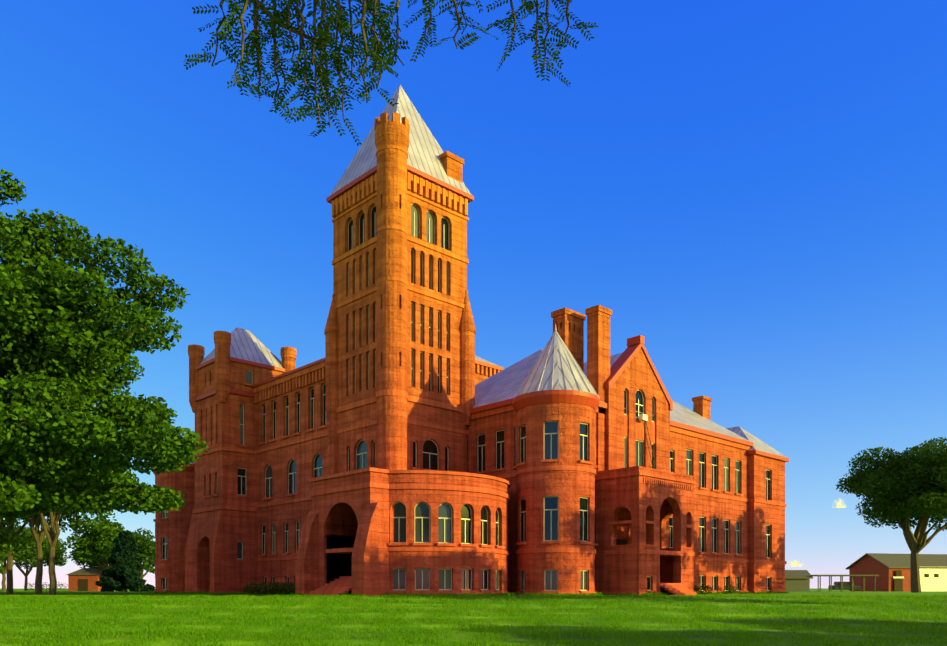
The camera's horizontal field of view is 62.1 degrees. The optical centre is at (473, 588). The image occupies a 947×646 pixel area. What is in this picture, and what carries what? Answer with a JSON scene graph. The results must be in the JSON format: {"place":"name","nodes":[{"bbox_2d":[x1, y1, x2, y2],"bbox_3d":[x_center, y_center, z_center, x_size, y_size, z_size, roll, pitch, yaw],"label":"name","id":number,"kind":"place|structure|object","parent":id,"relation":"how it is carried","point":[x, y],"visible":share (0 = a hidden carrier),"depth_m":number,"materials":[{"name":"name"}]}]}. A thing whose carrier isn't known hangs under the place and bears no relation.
{"place":"outdoors","nodes":[
{"label":"outdoors","id":0,"kind":"place"},
{"bbox_2d":[0,168,210,573],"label":"tree","id":1,"kind":"object","parent":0,"point":[43,317],"depth_m":19.61,"materials":[{"name":"green plant"}]},
{"bbox_2d":[183,0,597,145],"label":"branches","id":2,"kind":"object","parent":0,"point":[281,16],"depth_m":5.60,"materials":[{"name":"green plant"}]},
{"bbox_2d":[0,588,946,645],"bbox_3d":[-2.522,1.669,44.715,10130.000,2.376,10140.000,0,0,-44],"label":"ground","id":3,"kind":"structure","parent":0,"point":[457,635],"depth_m":33.22,"materials":[{"name":"green plant"}]},
{"bbox_2d":[0,516,26,593],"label":"tree","id":4,"kind":"object","parent":3,"relation":"on","point":[10,574],"depth_m":64.56,"materials":[{"name":"brown plant"}]},
{"bbox_2d":[0,518,48,590],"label":"tree","id":5,"kind":"object","parent":3,"relation":"on","point":[27,547],"depth_m":137.42,"materials":[{"name":"green plant"}]},
{"bbox_2d":[13,526,67,590],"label":"tree","id":6,"kind":"object","parent":3,"relation":"on","point":[59,559],"depth_m":173.14,"materials":[{"name":"green plant"}]},
{"bbox_2d":[0,503,85,594],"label":"tree","id":7,"kind":"object","parent":3,"relation":"on","point":[35,521],"depth_m":58.73,"materials":[{"name":"plant"}]},
{"bbox_2d":[19,455,136,594],"bbox_3d":[-30.424,-5.224,57.012,11.020,12.010,9.415,0,0,-44],"label":"tree","id":8,"kind":"object","parent":3,"relation":"on","point":[52,533],"depth_m":56.86,"materials":[{"name":"plant"}]},
{"bbox_2d":[68,575,101,590],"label":"wall","id":9,"kind":"structure","parent":3,"relation":"on","point":[73,583],"depth_m":145.97,"materials":[{"name":"orange brick"}]},
{"bbox_2d":[78,579,87,590],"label":"hut door","id":10,"kind":"structure","parent":9,"relation":"attached to","point":[82,584],"depth_m":145.92,"materials":[{"name":"black wood"}]},
{"bbox_2d":[66,568,101,574],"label":"shed roof","id":11,"kind":"structure","parent":9,"relation":"on","point":[87,571],"depth_m":146.49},
{"bbox_2d":[64,517,124,578],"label":"bright tree","id":12,"kind":"object","parent":3,"relation":"on","point":[84,546],"depth_m":144.18,"materials":[{"name":"green plant"}]},
{"bbox_2d":[68,542,143,579],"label":"tree","id":13,"kind":"object","parent":3,"relation":"on","point":[94,565],"depth_m":158.43,"materials":[{"name":"green plant"}]},
{"bbox_2d":[95,530,154,591],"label":"conifer","id":14,"kind":"object","parent":3,"relation":"on","point":[124,560],"depth_m":116.99,"materials":[{"name":"green plant"}]},
{"bbox_2d":[107,528,154,578],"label":"tree","id":15,"kind":"object","parent":3,"relation":"on","point":[145,546],"depth_m":145.64,"materials":[{"name":"green plant"}]},
{"bbox_2d":[155,471,194,592],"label":"wall","id":16,"kind":"structure","parent":3,"relation":"on","point":[173,528],"depth_m":74.83,"materials":[{"name":"stone"}]},
{"bbox_2d":[185,361,282,593],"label":"tower","id":17,"kind":"structure","parent":3,"relation":"on","point":[214,538],"depth_m":68.75,"materials":[{"name":"brick"}]},
{"bbox_2d":[256,380,328,590],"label":"range","id":18,"kind":"structure","parent":3,"relation":"on","point":[302,455],"depth_m":66.00,"materials":[{"name":"brick"}]},
{"bbox_2d":[328,422,337,474],"bbox_3d":[-10.682,-6.139,60.692,1.100,13.200,1.072,0,0,-44],"label":"pilaster","id":19,"kind":"object","parent":3,"relation":"on","point":[332,448],"visible":0.2,"depth_m":60.18,"materials":[{"name":"stone"}]},
{"bbox_2d":[295,502,377,595],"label":"buttresses","id":20,"kind":"structure","parent":3,"relation":"on","point":[365,566],"depth_m":46.90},
{"bbox_2d":[312,471,393,595],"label":"entrance block","id":21,"kind":"structure","parent":3,"relation":"on","point":[356,500],"depth_m":48.55,"materials":[{"name":"brick"}]},
{"bbox_2d":[23,581,737,593],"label":"shrubs","id":22,"kind":"object","parent":3,"relation":"on","point":[278,589],"visible":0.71,"depth_m":65.98,"materials":[{"name":"green plant"}]},
{"bbox_2d":[333,182,466,472],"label":"tower","id":23,"kind":"structure","parent":3,"relation":"on","point":[455,443],"depth_m":58.44,"materials":[{"name":"stone"}]},
{"bbox_2d":[330,85,470,194],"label":"tower roof","id":24,"kind":"structure","parent":23,"relation":"on","point":[424,151],"depth_m":59.17,"materials":[{"name":"grey metal"}]},
{"bbox_2d":[439,151,463,182],"bbox_3d":[-1.894,-31.364,60.233,1.800,3.050,1.580,0,0,-44],"label":"chimney","id":25,"kind":"object","parent":24,"relation":"on","point":[452,163],"visible":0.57,"depth_m":59.57,"materials":[{"name":"orange brick"}]},
{"bbox_2d":[459,289,475,425],"bbox_3d":[-0.574,-17.839,60.440,1.523,10.600,1.523,0,0,-44],"label":"pinnacle","id":26,"kind":"object","parent":23,"relation":"attached to","point":[467,329],"visible":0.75,"depth_m":59.87,"materials":[{"name":"stone"}]},
{"bbox_2d":[150,591,788,595],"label":"plinth","id":27,"kind":"structure","parent":3,"relation":"on","point":[527,594],"depth_m":53.47,"materials":[{"name":"stone"}]},
{"bbox_2d":[153,145,786,595],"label":"stone trim","id":28,"kind":"structure","parent":3,"relation":"on","point":[357,195],"depth_m":57.38,"materials":[{"name":"stone"}]},
{"bbox_2d":[188,331,296,412],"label":"turrets","id":29,"kind":"object","parent":28,"relation":"on","point":[222,370],"visible":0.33,"depth_m":67.46,"materials":[{"name":"stone"}]},
{"bbox_2d":[324,293,338,421],"bbox_3d":[-10.753,-17.739,60.694,1.523,10.400,1.523,0,0,-44],"label":"turret","id":30,"kind":"object","parent":28,"relation":"on","point":[331,332],"visible":0.65,"depth_m":60.12,"materials":[{"name":"stone"}]},
{"bbox_2d":[326,483,507,591],"bbox_3d":[-4.113,-3.039,54.657,13.000,7.000,13.000,0,0,-44],"label":"drum","id":31,"kind":"object","parent":28,"relation":"on","point":[435,561],"visible":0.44,"depth_m":49.24,"materials":[{"name":"brick"}]},
{"bbox_2d":[374,112,409,469],"bbox_3d":[-5.783,-19.789,55.760,2.446,26.500,2.446,0,0,-44],"label":"corner turret","id":32,"kind":"object","parent":31,"relation":"on","point":[391,313],"depth_m":54.80,"materials":[{"name":"orange brick"}]},
{"bbox_2d":[388,473,508,493],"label":"parapet","id":33,"kind":"structure","parent":31,"relation":"on","point":[437,478],"depth_m":48.59,"materials":[{"name":"brick"}]},
{"bbox_2d":[162,204,769,590],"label":"window frames","id":34,"kind":"structure","parent":28,"relation":"on","point":[444,518],"depth_m":58.29,"materials":[{"name":"beige wood"}]},
{"bbox_2d":[163,205,769,589],"bbox_3d":[-1.567,-13.874,62.581,28.419,28.170,59.828,0,0,-89],"label":"window glass","id":35,"kind":"object","parent":34,"relation":"in","point":[422,509],"visible":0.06,"depth_m":57.69,"materials":[{"name":"black glass"}]},
{"bbox_2d":[153,165,788,474],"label":"red cornices","id":36,"kind":"object","parent":28,"relation":"on","point":[635,344],"visible":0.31,"depth_m":59.85,"materials":[{"name":"red stone"}]},
{"bbox_2d":[199,327,282,367],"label":"pavilion roof","id":37,"kind":"structure","parent":36,"relation":"on","point":[248,345],"depth_m":70.54,"materials":[{"name":"metal"}]},
{"bbox_2d":[475,355,498,365],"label":"roof","id":38,"kind":"structure","parent":36,"relation":"on","point":[480,359],"depth_m":75.05,"materials":[{"name":"metal"}]},
{"bbox_2d":[513,331,599,398],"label":"conical roof","id":39,"kind":"structure","parent":36,"relation":"on","point":[555,366],"depth_m":53.09,"materials":[{"name":"metal"}]},
{"bbox_2d":[473,349,750,441],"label":"wing roof","id":40,"kind":"structure","parent":36,"relation":"on","point":[504,384],"depth_m":64.24,"materials":[{"name":"grey metal"}]},
{"bbox_2d":[726,426,786,457],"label":"pavilion roof","id":41,"kind":"structure","parent":36,"relation":"on","point":[759,444],"depth_m":76.67,"materials":[{"name":"metal"}]},
{"bbox_2d":[475,365,496,384],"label":"wall","id":42,"kind":"structure","parent":28,"relation":"on","point":[479,377],"depth_m":73.88,"materials":[{"name":"stone"}]},
{"bbox_2d":[584,353,621,376],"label":"gable roof","id":43,"kind":"structure","parent":28,"relation":"on","point":[614,358],"depth_m":62.45,"materials":[{"name":"grey metal"}]},
{"bbox_2d":[595,420,655,590],"bbox_3d":[11.558,-6.492,59.102,8.298,13.306,0.256,0,0,-44],"label":"iron work","id":44,"kind":"object","parent":28,"relation":"attached to","point":[595,496],"visible":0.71,"depth_m":56.17,"materials":[{"name":"grey"}]},
{"bbox_2d":[639,414,647,420],"bbox_3d":[13.159,-13.214,60.840,0.650,0.450,0.350,0,0,-44],"label":"ac unit","id":45,"kind":"object","parent":44,"relation":"attached to","point":[644,417],"visible":0.93,"depth_m":60.66,"materials":[{"name":"white paint"}]},
{"bbox_2d":[595,466,692,480],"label":"porch parapet","id":46,"kind":"structure","parent":28,"relation":"on","point":[641,469],"depth_m":55.26,"materials":[{"name":"stone"}]},
{"bbox_2d":[517,403,594,591],"bbox_3d":[5.722,-6.139,54.766,5.400,13.200,5.400,0,0,-44],"label":"round turret","id":47,"kind":"object","parent":3,"relation":"on","point":[569,488],"visible":0.56,"depth_m":52.40,"materials":[{"name":"brick"}]},
{"bbox_2d":[467,410,747,592],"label":"front wing","id":48,"kind":"structure","parent":3,"relation":"on","point":[709,508],"depth_m":67.89,"materials":[{"name":"brick"}]},
{"bbox_2d":[616,539,626,544],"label":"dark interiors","id":49,"kind":"object","parent":3,"relation":"on","point":[621,541],"visible":0.07,"depth_m":59.72,"materials":[{"name":"black"}]},
{"bbox_2d":[596,475,693,591],"bbox_3d":[12.161,-3.664,57.718,7.000,8.250,4.800,0,0,-44],"label":"porch","id":50,"kind":"object","parent":3,"relation":"on","point":[636,500],"visible":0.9,"depth_m":55.37,"materials":[{"name":"brick"}]},
{"bbox_2d":[748,454,784,592],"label":"pavilion","id":51,"kind":"structure","parent":3,"relation":"on","point":[761,516],"depth_m":74.86,"materials":[{"name":"stone"}]},
{"bbox_2d":[785,579,808,591],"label":"grey house walls","id":52,"kind":"structure","parent":3,"relation":"on","point":[796,585],"depth_m":116.97,"materials":[{"name":"beige paint"}]},
{"bbox_2d":[785,570,812,578],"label":"roof","id":53,"kind":"structure","parent":52,"relation":"on","point":[797,574],"depth_m":117.37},
{"bbox_2d":[809,575,878,591],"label":"carport","id":54,"kind":"object","parent":3,"relation":"on","point":[842,581],"visible":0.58,"depth_m":116.81,"materials":[{"name":"wood"}]},
{"bbox_2d":[828,582,861,589],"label":"parked car","id":55,"kind":"object","parent":3,"relation":"on","point":[846,586],"visible":0.79,"depth_m":120.06,"materials":[{"name":"grey paint"}]},
{"bbox_2d":[849,555,910,591],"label":"brick garage walls","id":56,"kind":"structure","parent":3,"relation":"on","point":[869,565],"depth_m":125.19,"materials":[{"name":"red brick"}]},
{"bbox_2d":[846,553,946,569],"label":"roof","id":57,"kind":"structure","parent":56,"relation":"on","point":[938,561],"depth_m":126.31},
{"bbox_2d":[836,437,946,592],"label":"tree","id":58,"kind":"object","parent":3,"relation":"on","point":[924,493],"depth_m":91.08,"materials":[{"name":"green plant"}]},
{"bbox_2d":[893,568,946,590],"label":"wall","id":59,"kind":"structure","parent":3,"relation":"on","point":[931,582],"depth_m":124.64,"materials":[{"name":"beige paint"}]},
{"bbox_2d":[0,0,946,588],"label":"sky","id":60,"kind":"structure","parent":0,"point":[754,192],"materials":[{"name":"blue"}]},
{"bbox_2d":[551,305,711,470],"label":"chimneys","id":61,"kind":"object","parent":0,"point":[569,326],"visible":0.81,"depth_m":58.46,"materials":[{"name":"orange brick"}]},
{"bbox_2d":[605,348,669,470],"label":"gable","id":62,"kind":"structure","parent":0,"point":[635,375],"depth_m":60.49,"materials":[{"name":"stone"}]},
{"bbox_2d":[625,389,653,421],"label":"white window frames","id":63,"kind":"structure","parent":62,"relation":"attached to","point":[638,404],"depth_m":61.17,"materials":[{"name":"white paint"}]},
{"bbox_2d":[787,561,803,566],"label":"cloud","id":64,"kind":"structure","parent":0,"point":[794,564],"depth_m":3230.08,"materials":[{"name":"white"}]},
{"bbox_2d":[832,498,846,507],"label":"cloud","id":65,"kind":"structure","parent":0,"point":[839,503],"depth_m":3032.07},
{"bbox_2d":[894,570,938,590],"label":"windows","id":66,"kind":"structure","parent":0,"point":[898,584],"depth_m":122.94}
]}

